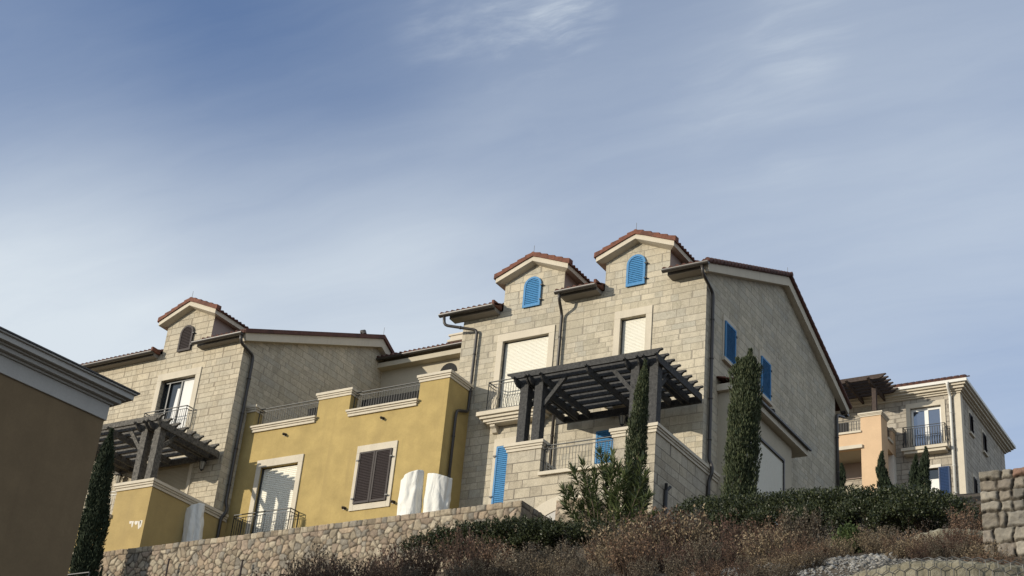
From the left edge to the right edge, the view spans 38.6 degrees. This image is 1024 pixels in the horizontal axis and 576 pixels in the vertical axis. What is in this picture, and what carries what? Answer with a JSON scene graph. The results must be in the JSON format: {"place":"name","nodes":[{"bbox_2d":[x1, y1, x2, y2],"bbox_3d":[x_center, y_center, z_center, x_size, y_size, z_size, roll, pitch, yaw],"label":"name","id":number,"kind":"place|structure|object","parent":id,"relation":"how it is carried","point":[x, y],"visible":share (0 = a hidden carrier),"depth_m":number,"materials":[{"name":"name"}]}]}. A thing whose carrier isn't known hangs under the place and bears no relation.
{"place":"outdoors","nodes":[
{"label":"outdoors","id":0,"kind":"place"},
{"bbox_2d":[0,0,1023,469],"label":"sky","id":1,"kind":"structure","parent":0,"point":[339,166],"materials":[{"name":"blue"}]},
{"bbox_2d":[427,493,1023,575],"bbox_3d":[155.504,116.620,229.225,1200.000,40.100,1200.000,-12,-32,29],"label":"hillside","id":2,"kind":"structure","parent":0,"point":[975,496],"depth_m":35.76,"materials":[{"name":"soil"}]},
{"bbox_2d":[0,326,140,575],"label":"tan building","id":3,"kind":"structure","parent":2,"relation":"on","point":[54,408],"depth_m":30.15,"materials":[{"name":"paint"}]},
{"bbox_2d":[68,427,115,575],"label":"cypress tree","id":4,"kind":"object","parent":2,"relation":"on","point":[94,525],"visible":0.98,"depth_m":49.22,"materials":[{"name":"green plant"}]},
{"bbox_2d":[181,503,204,541],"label":"umbrella cover","id":5,"kind":"object","parent":2,"relation":"on","point":[193,526],"visible":0.57,"depth_m":52.42,"materials":[{"name":"white fabric"}]},
{"bbox_2d":[68,294,394,571],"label":"stone house","id":6,"kind":"structure","parent":2,"relation":"on","point":[211,370],"depth_m":58.04,"materials":[{"name":"stone"}]},
{"bbox_2d":[95,413,219,480],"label":"pergola","id":7,"kind":"object","parent":6,"relation":"on","point":[152,440],"visible":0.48,"depth_m":53.92,"materials":[{"name":"brown wood"}]},
{"bbox_2d":[156,456,193,493],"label":"door","id":8,"kind":"structure","parent":6,"relation":"in","point":[178,477],"depth_m":56.04,"materials":[{"name":"beige stone"}]},
{"bbox_2d":[150,366,201,427],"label":"window","id":9,"kind":"structure","parent":6,"relation":"in","point":[184,393],"depth_m":58.23,"materials":[{"name":"beige stone"}]},
{"bbox_2d":[288,543,341,575],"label":"dry shrub","id":10,"kind":"object","parent":2,"relation":"on","point":[319,548],"visible":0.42,"depth_m":36.32,"materials":[{"name":"brown plant"}]},
{"bbox_2d":[284,547,349,575],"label":"dry shrub","id":11,"kind":"object","parent":2,"relation":"on","point":[316,571],"visible":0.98,"depth_m":31.45,"materials":[{"name":"brown plant"}]},
{"bbox_2d":[98,500,554,575],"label":"retaining wall","id":12,"kind":"structure","parent":2,"relation":"on","point":[255,552],"depth_m":46.05,"materials":[{"name":"stone"}]},
{"bbox_2d":[225,369,473,536],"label":"yellow house","id":13,"kind":"structure","parent":2,"relation":"on","point":[340,457],"depth_m":52.87,"materials":[{"name":"paint"}]},
{"bbox_2d":[245,454,303,533],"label":"window","id":14,"kind":"structure","parent":13,"relation":"in","point":[279,487],"depth_m":54.10,"materials":[{"name":"beige stone"}]},
{"bbox_2d":[348,440,397,511],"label":"window","id":15,"kind":"structure","parent":13,"relation":"in","point":[373,470],"depth_m":51.75,"materials":[{"name":"wood"}]},
{"bbox_2d":[361,390,418,406],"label":"railing","id":16,"kind":"object","parent":13,"relation":"on","point":[389,398],"visible":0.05,"depth_m":53.74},
{"bbox_2d":[318,554,385,575],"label":"dry shrub","id":17,"kind":"object","parent":2,"relation":"on","point":[362,573],"visible":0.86,"depth_m":31.32,"materials":[{"name":"red plant"}]},
{"bbox_2d":[366,554,414,575],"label":"dry shrub","id":18,"kind":"object","parent":2,"relation":"on","point":[388,570],"visible":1,"depth_m":31.05,"materials":[{"name":"brown plant"}]},
{"bbox_2d":[364,543,423,575],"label":"dry shrub","id":19,"kind":"object","parent":2,"relation":"on","point":[391,555],"visible":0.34,"depth_m":35.84,"materials":[{"name":"red plant"}]},
{"bbox_2d":[397,470,423,514],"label":"umbrella cover","id":20,"kind":"object","parent":2,"relation":"on","point":[410,494],"visible":0.47,"depth_m":47.98,"materials":[{"name":"white fabric"}]},
{"bbox_2d":[400,559,425,575],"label":"dry shrub","id":21,"kind":"object","parent":2,"relation":"on","point":[418,573],"visible":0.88,"depth_m":32.22,"materials":[{"name":"brown plant"}]},
{"bbox_2d":[376,332,462,396],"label":"plastered house","id":22,"kind":"structure","parent":2,"relation":"on","point":[404,367],"depth_m":63.89,"materials":[{"name":"beige paint"}]},
{"bbox_2d":[393,532,450,575],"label":"dry shrub","id":23,"kind":"object","parent":2,"relation":"on","point":[430,567],"visible":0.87,"depth_m":33.84,"materials":[{"name":"brown plant"}]},
{"bbox_2d":[423,473,451,512],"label":"umbrella cover","id":24,"kind":"object","parent":2,"relation":"on","point":[437,495],"visible":0.42,"depth_m":47.71,"materials":[{"name":"white fabric"}]},
{"bbox_2d":[440,560,478,575],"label":"dry shrub","id":25,"kind":"object","parent":2,"relation":"on","point":[456,572],"visible":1,"depth_m":30.05,"materials":[{"name":"brown plant"}]},
{"bbox_2d":[436,525,499,575],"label":"dry shrub","id":26,"kind":"object","parent":2,"relation":"on","point":[467,550],"visible":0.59,"depth_m":35.40,"materials":[{"name":"red plant"}]},
{"bbox_2d":[453,556,503,575],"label":"dry shrub","id":27,"kind":"object","parent":2,"relation":"on","point":[482,573],"visible":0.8,"depth_m":30.44,"materials":[{"name":"plant"}]},
{"bbox_2d":[469,534,517,575],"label":"dry shrub","id":28,"kind":"object","parent":2,"relation":"on","point":[489,554],"visible":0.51,"depth_m":33.40,"materials":[{"name":"brown plant"}]},
{"bbox_2d":[397,513,616,562],"bbox_3d":[-0.181,6.636,38.544,6.610,1.351,1.688,-12,-32,29],"label":"hedge","id":29,"kind":"object","parent":2,"relation":"on","point":[527,531],"visible":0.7,"depth_m":38.07,"materials":[{"name":"green plant"}]},
{"bbox_2d":[493,546,534,575],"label":"dry shrub","id":30,"kind":"object","parent":2,"relation":"on","point":[505,571],"visible":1,"depth_m":29.45,"materials":[{"name":"brown plant"}]},
{"bbox_2d":[512,541,558,575],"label":"dry shrub","id":31,"kind":"object","parent":2,"relation":"on","point":[539,558],"visible":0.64,"depth_m":31.81,"materials":[{"name":"brown plant"}]},
{"bbox_2d":[531,555,573,575],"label":"dry shrub","id":32,"kind":"object","parent":2,"relation":"on","point":[544,571],"visible":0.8,"depth_m":29.25,"materials":[{"name":"plant"}]},
{"bbox_2d":[546,539,584,575],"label":"dry shrub","id":33,"kind":"object","parent":2,"relation":"on","point":[564,548],"visible":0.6,"depth_m":33.05,"materials":[{"name":"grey plant"}]},
{"bbox_2d":[551,561,587,575],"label":"dry shrub","id":34,"kind":"object","parent":2,"relation":"on","point":[573,572],"visible":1,"depth_m":24.70,"materials":[{"name":"brown plant"}]},
{"bbox_2d":[563,557,589,575],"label":"dry shrub","id":35,"kind":"object","parent":2,"relation":"on","point":[580,565],"visible":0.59,"depth_m":28.82,"materials":[{"name":"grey plant"}]},
{"bbox_2d":[554,498,606,550],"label":"wall","id":36,"kind":"structure","parent":2,"relation":"on","point":[559,511],"depth_m":43.43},
{"bbox_2d":[582,537,611,571],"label":"dry shrub","id":37,"kind":"object","parent":2,"relation":"on","point":[592,558],"visible":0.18,"depth_m":34.15,"materials":[{"name":"brown plant"}]},
{"bbox_2d":[585,558,619,575],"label":"dry shrub","id":38,"kind":"object","parent":2,"relation":"on","point":[601,570],"visible":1,"depth_m":24.52,"materials":[{"name":"brown plant"}]},
{"bbox_2d":[558,445,662,562],"bbox_3d":[2.516,5.660,39.072,3.315,3.620,1.632,-12,-32,29],"label":"oleander bush","id":39,"kind":"object","parent":2,"relation":"on","point":[593,503],"visible":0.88,"depth_m":39.17,"materials":[{"name":"green plant"}]},
{"bbox_2d":[587,539,638,573],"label":"dry shrub","id":40,"kind":"object","parent":2,"relation":"on","point":[605,560],"visible":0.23,"depth_m":28.40,"materials":[{"name":"plant"}]},
{"bbox_2d":[577,508,660,571],"bbox_3d":[2.263,5.213,29.698,1.938,1.352,1.857,4,-28,3],"label":"dry shrub","id":41,"kind":"object","parent":2,"relation":"on","point":[604,529],"visible":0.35,"depth_m":29.50,"materials":[{"name":"plant"}]},
{"bbox_2d":[600,524,661,575],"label":"dry shrub","id":42,"kind":"object","parent":2,"relation":"on","point":[627,557],"visible":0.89,"depth_m":26.41,"materials":[{"name":"brown plant"}]},
{"bbox_2d":[622,358,649,527],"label":"cypress tree","id":43,"kind":"object","parent":2,"relation":"on","point":[637,437],"visible":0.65,"depth_m":40.71,"materials":[{"name":"green plant"}]},
{"bbox_2d":[627,556,660,575],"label":"dry shrub","id":44,"kind":"object","parent":2,"relation":"on","point":[649,567],"visible":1,"depth_m":24.60,"materials":[{"name":"brown plant"}]},
{"bbox_2d":[438,223,851,529],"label":"stone house","id":45,"kind":"structure","parent":2,"relation":"on","point":[706,321],"depth_m":51.52,"materials":[{"name":"stone"}]},
{"bbox_2d":[488,435,529,503],"bbox_3d":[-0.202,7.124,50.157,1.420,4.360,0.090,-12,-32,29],"label":"door","id":46,"kind":"structure","parent":45,"relation":"in","point":[499,463],"depth_m":50.81,"materials":[{"name":"wood"}]},
{"bbox_2d":[491,325,555,408],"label":"window","id":47,"kind":"structure","parent":45,"relation":"in","point":[537,353],"depth_m":52.67,"materials":[{"name":"beige stone"}]},
{"bbox_2d":[507,347,703,441],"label":"pergola","id":48,"kind":"object","parent":45,"relation":"on","point":[569,390],"visible":0.88,"depth_m":47.08,"materials":[{"name":"black wood"}]},
{"bbox_2d":[591,423,627,464],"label":"door","id":49,"kind":"structure","parent":45,"relation":"in","point":[602,431],"depth_m":49.10,"materials":[{"name":"wood"}]},
{"bbox_2d":[612,305,652,355],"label":"window","id":50,"kind":"structure","parent":45,"relation":"in","point":[636,334],"depth_m":50.63,"materials":[{"name":"beige stone"}]},
{"bbox_2d":[722,314,737,369],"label":"window","id":51,"kind":"structure","parent":45,"relation":"in","point":[729,329],"depth_m":50.47,"materials":[{"name":"blue wood"}]},
{"bbox_2d":[759,349,772,406],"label":"window","id":52,"kind":"structure","parent":45,"relation":"in","point":[765,381],"depth_m":52.89,"materials":[{"name":"blue wood"}]},
{"bbox_2d":[624,499,696,570],"bbox_3d":[2.965,5.108,29.694,1.544,1.596,1.454,-10,-32,27],"label":"dry shrub","id":53,"kind":"object","parent":2,"relation":"on","point":[675,529],"visible":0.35,"depth_m":29.40,"materials":[{"name":"brown plant"}]},
{"bbox_2d":[633,532,694,573],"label":"dry shrub","id":54,"kind":"object","parent":2,"relation":"on","point":[662,552],"visible":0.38,"depth_m":27.43,"materials":[{"name":"red plant"}]},
{"bbox_2d":[660,547,697,575],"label":"dry shrub","id":55,"kind":"object","parent":2,"relation":"on","point":[671,571],"visible":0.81,"depth_m":23.78,"materials":[{"name":"brown plant"}]},
{"bbox_2d":[656,536,705,570],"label":"dry shrub","id":56,"kind":"object","parent":2,"relation":"on","point":[681,549],"visible":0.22,"depth_m":28.19,"materials":[{"name":"red plant"}]},
{"bbox_2d":[634,503,729,565],"bbox_3d":[3.470,5.087,29.246,1.938,1.370,1.857,-5,-30,20],"label":"dry shrub","id":57,"kind":"object","parent":2,"relation":"on","point":[697,533],"visible":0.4,"depth_m":29.01,"materials":[{"name":"plant"}]},
{"bbox_2d":[677,564,707,575],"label":"dry shrub","id":58,"kind":"object","parent":2,"relation":"on","point":[697,573],"visible":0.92,"depth_m":22.94,"materials":[{"name":"brown plant"}]},
{"bbox_2d":[682,534,728,571],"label":"dry shrub","id":59,"kind":"object","parent":2,"relation":"on","point":[699,555],"visible":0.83,"depth_m":25.72,"materials":[{"name":"brown plant"}]},
{"bbox_2d":[692,554,729,575],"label":"dry shrub","id":60,"kind":"object","parent":2,"relation":"on","point":[709,569],"visible":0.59,"depth_m":23.94,"materials":[{"name":"red plant"}]},
{"bbox_2d":[698,562,734,575],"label":"dry shrub","id":61,"kind":"object","parent":2,"relation":"on","point":[717,573],"visible":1,"depth_m":22.26,"materials":[{"name":"brown plant"}]},
{"bbox_2d":[679,509,758,565],"bbox_3d":[4.249,5.120,29.741,1.580,1.253,1.698,-7,-30,23],"label":"dry shrub","id":62,"kind":"object","parent":2,"relation":"on","point":[723,523],"visible":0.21,"depth_m":29.46,"materials":[{"name":"red plant"}]},
{"bbox_2d":[703,537,756,569],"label":"dry shrub","id":63,"kind":"object","parent":2,"relation":"on","point":[728,552],"visible":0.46,"depth_m":26.48,"materials":[{"name":"red plant"}]},
{"bbox_2d":[719,347,763,538],"bbox_3d":[5.948,4.200,38.132,1.287,5.839,1.132,-12,-32,29],"label":"cypress tree","id":64,"kind":"object","parent":2,"relation":"on","point":[744,417],"visible":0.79,"depth_m":38.12,"materials":[{"name":"green plant"}]},
{"bbox_2d":[728,557,762,575],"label":"dry shrub","id":65,"kind":"object","parent":2,"relation":"on","point":[738,570],"visible":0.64,"depth_m":22.07,"materials":[{"name":"red plant"}]},
{"bbox_2d":[710,518,781,568],"bbox_3d":[4.527,4.972,28.233,1.411,1.038,1.516,18,-30,-22],"label":"dry shrub","id":66,"kind":"object","parent":2,"relation":"on","point":[730,535],"visible":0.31,"depth_m":28.04,"materials":[{"name":"red plant"}]},
{"bbox_2d":[733,554,764,571],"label":"dry shrub","id":67,"kind":"object","parent":2,"relation":"on","point":[738,561],"visible":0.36,"depth_m":23.34,"materials":[{"name":"brown plant"}]},
{"bbox_2d":[739,564,771,575],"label":"dry shrub","id":68,"kind":"object","parent":2,"relation":"on","point":[756,573],"visible":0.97,"depth_m":21.26,"materials":[{"name":"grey plant"}]},
{"bbox_2d":[729,519,801,565],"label":"dry shrub","id":69,"kind":"object","parent":2,"relation":"on","point":[766,543],"visible":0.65,"depth_m":25.76,"materials":[{"name":"plant"}]},
{"bbox_2d":[749,554,792,575],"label":"dry shrub","id":70,"kind":"object","parent":2,"relation":"on","point":[762,561],"visible":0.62,"depth_m":21.84,"materials":[{"name":"plant"}]},
{"bbox_2d":[749,511,805,553],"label":"dry shrub","id":71,"kind":"object","parent":2,"relation":"on","point":[778,524],"visible":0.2,"depth_m":29.02,"materials":[{"name":"brown plant"}]},
{"bbox_2d":[765,562,799,575],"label":"dry shrub","id":72,"kind":"object","parent":2,"relation":"on","point":[789,572],"visible":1,"depth_m":20.95,"materials":[{"name":"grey plant"}]},
{"bbox_2d":[765,544,802,562],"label":"dry shrub","id":73,"kind":"object","parent":2,"relation":"on","point":[787,547],"visible":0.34,"depth_m":23.63,"materials":[{"name":"red plant"}]},
{"bbox_2d":[773,546,820,571],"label":"dry shrub","id":74,"kind":"object","parent":2,"relation":"on","point":[796,562],"visible":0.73,"depth_m":21.88,"materials":[{"name":"plant"}]},
{"bbox_2d":[782,528,817,559],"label":"dry shrub","id":75,"kind":"object","parent":2,"relation":"on","point":[803,541],"visible":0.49,"depth_m":25.18,"materials":[{"name":"brown plant"}]},
{"bbox_2d":[777,504,835,552],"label":"dry shrub","id":76,"kind":"object","parent":2,"relation":"on","point":[815,521],"visible":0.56,"depth_m":28.52,"materials":[{"name":"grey plant"}]},
{"bbox_2d":[798,546,831,567],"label":"dry shrub","id":77,"kind":"object","parent":2,"relation":"on","point":[819,562],"visible":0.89,"depth_m":21.99,"materials":[{"name":"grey plant"}]},
{"bbox_2d":[803,539,837,559],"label":"dry shrub","id":78,"kind":"object","parent":2,"relation":"on","point":[820,549],"visible":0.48,"depth_m":23.74,"materials":[{"name":"brown plant"}]},
{"bbox_2d":[688,552,953,575],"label":"rubble","id":79,"kind":"object","parent":2,"relation":"on","point":[865,560],"visible":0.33,"depth_m":21.81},
{"bbox_2d":[670,481,981,544],"bbox_3d":[6.430,4.951,31.546,2.167,2.425,8.187,26,-34,-33],"label":"hedge","id":80,"kind":"object","parent":2,"relation":"on","point":[913,507],"visible":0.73,"depth_m":30.37,"materials":[{"name":"green plant"}]},
{"bbox_2d":[814,539,851,557],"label":"dry shrub","id":81,"kind":"object","parent":2,"relation":"on","point":[843,553],"visible":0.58,"depth_m":24.68,"materials":[{"name":"plant"}]},
{"bbox_2d":[819,532,860,555],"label":"dry shrub","id":82,"kind":"object","parent":2,"relation":"on","point":[851,550],"visible":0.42,"depth_m":25.74,"materials":[{"name":"plant"}]},
{"bbox_2d":[839,462,846,490],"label":"cypress tree","id":83,"kind":"object","parent":2,"relation":"on","point":[842,475],"visible":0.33,"depth_m":72.57,"materials":[{"name":"green plant"}]},
{"bbox_2d":[829,517,864,553],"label":"evergreen bush","id":84,"kind":"object","parent":2,"relation":"on","point":[847,531],"visible":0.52,"depth_m":26.75,"materials":[{"name":"green plant"}]},
{"bbox_2d":[853,524,892,551],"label":"dry shrub","id":85,"kind":"object","parent":2,"relation":"on","point":[870,534],"visible":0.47,"depth_m":26.53,"materials":[{"name":"plant"}]},
{"bbox_2d":[856,533,898,553],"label":"dry shrub","id":86,"kind":"object","parent":2,"relation":"on","point":[872,548],"visible":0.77,"depth_m":25.61,"materials":[{"name":"plant"}]},
{"bbox_2d":[875,450,892,501],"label":"cypress tree","id":87,"kind":"object","parent":2,"relation":"on","point":[882,474],"visible":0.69,"depth_m":73.61,"materials":[{"name":"green plant"}]},
{"bbox_2d":[873,525,901,547],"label":"dry shrub","id":88,"kind":"object","parent":2,"relation":"on","point":[891,535],"visible":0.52,"depth_m":26.66,"materials":[{"name":"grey plant"}]},
{"bbox_2d":[873,536,922,558],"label":"dry shrub","id":89,"kind":"object","parent":2,"relation":"on","point":[900,554],"visible":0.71,"depth_m":21.95,"materials":[{"name":"plant"}]},
{"bbox_2d":[908,453,922,488],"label":"cypress tree","id":90,"kind":"object","parent":2,"relation":"on","point":[913,476],"visible":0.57,"depth_m":73.76,"materials":[{"name":"green plant"}]},
{"bbox_2d":[902,539,944,559],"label":"dry shrub","id":91,"kind":"object","parent":2,"relation":"on","point":[920,552],"visible":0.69,"depth_m":21.34,"materials":[{"name":"brown plant"}]},
{"bbox_2d":[916,446,931,491],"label":"cypress tree","id":92,"kind":"object","parent":2,"relation":"on","point":[922,469],"visible":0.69,"depth_m":73.59,"materials":[{"name":"green plant"}]},
{"bbox_2d":[835,374,1015,494],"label":"stone house","id":93,"kind":"structure","parent":2,"relation":"on","point":[952,424],"depth_m":81.97,"materials":[{"name":"beige stone"}]},
{"bbox_2d":[840,373,897,410],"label":"pergola","id":94,"kind":"object","parent":93,"relation":"on","point":[873,386],"visible":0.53,"depth_m":82.82,"materials":[{"name":"brown wood"}]},
{"bbox_2d":[906,399,946,446],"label":"window","id":95,"kind":"structure","parent":93,"relation":"in","point":[931,415],"depth_m":82.28,"materials":[{"name":"glass"}]},
{"bbox_2d":[929,464,940,490],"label":"window","id":96,"kind":"structure","parent":93,"relation":"in","point":[934,473],"depth_m":80.59,"materials":[{"name":"white plastic"}]},
{"bbox_2d":[849,560,1023,575],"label":"stone wall","id":97,"kind":"structure","parent":2,"relation":"on","point":[945,571],"depth_m":17.73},
{"bbox_2d":[839,556,1023,575],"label":"wire netting","id":98,"kind":"object","parent":97,"relation":"on","point":[972,560],"visible":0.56,"depth_m":17.78,"materials":[{"name":"grey"}]},
{"bbox_2d":[927,538,958,559],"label":"dry shrub","id":99,"kind":"object","parent":2,"relation":"on","point":[938,551],"visible":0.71,"depth_m":21.01,"materials":[{"name":"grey plant"}]},
{"bbox_2d":[924,523,966,543],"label":"dry shrub","id":100,"kind":"object","parent":2,"relation":"on","point":[953,531],"visible":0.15,"depth_m":22.64,"materials":[{"name":"red plant"}]},
{"bbox_2d":[913,529,982,543],"bbox_3d":[7.315,4.609,24.464,1.626,1.026,0.813,-12,-32,29],"label":"stone planter","id":101,"kind":"object","parent":2,"relation":"on","point":[936,531],"visible":0.15,"depth_m":24.37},
{"bbox_2d":[941,534,983,557],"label":"dry shrub","id":102,"kind":"object","parent":2,"relation":"on","point":[952,543],"visible":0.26,"depth_m":20.95,"materials":[{"name":"brown plant"}]},
{"bbox_2d":[944,498,983,530],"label":"dry shrub","id":103,"kind":"object","parent":2,"relation":"on","point":[959,519],"visible":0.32,"depth_m":25.18,"materials":[{"name":"brown plant"}]},
{"bbox_2d":[947,521,982,542],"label":"dry shrub","id":104,"kind":"object","parent":2,"relation":"on","point":[965,528],"visible":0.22,"depth_m":22.79,"materials":[{"name":"brown plant"}]},
{"bbox_2d":[947,539,983,559],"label":"dry shrub","id":105,"kind":"object","parent":2,"relation":"on","point":[960,549],"visible":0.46,"depth_m":20.44,"materials":[{"name":"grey plant"}]},
{"bbox_2d":[958,528,983,557],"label":"dry shrub","id":106,"kind":"object","parent":2,"relation":"on","point":[972,537],"visible":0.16,"depth_m":21.46,"materials":[{"name":"brown plant"}]},
{"bbox_2d":[956,539,1015,562],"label":"dry shrub","id":107,"kind":"object","parent":2,"relation":"on","point":[972,551],"visible":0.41,"depth_m":19.66,"materials":[{"name":"plant"}]},
{"bbox_2d":[979,467,1023,558],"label":"stone wall","id":108,"kind":"structure","parent":2,"relation":"on","point":[1002,500],"depth_m":20.45,"materials":[{"name":"stone"}]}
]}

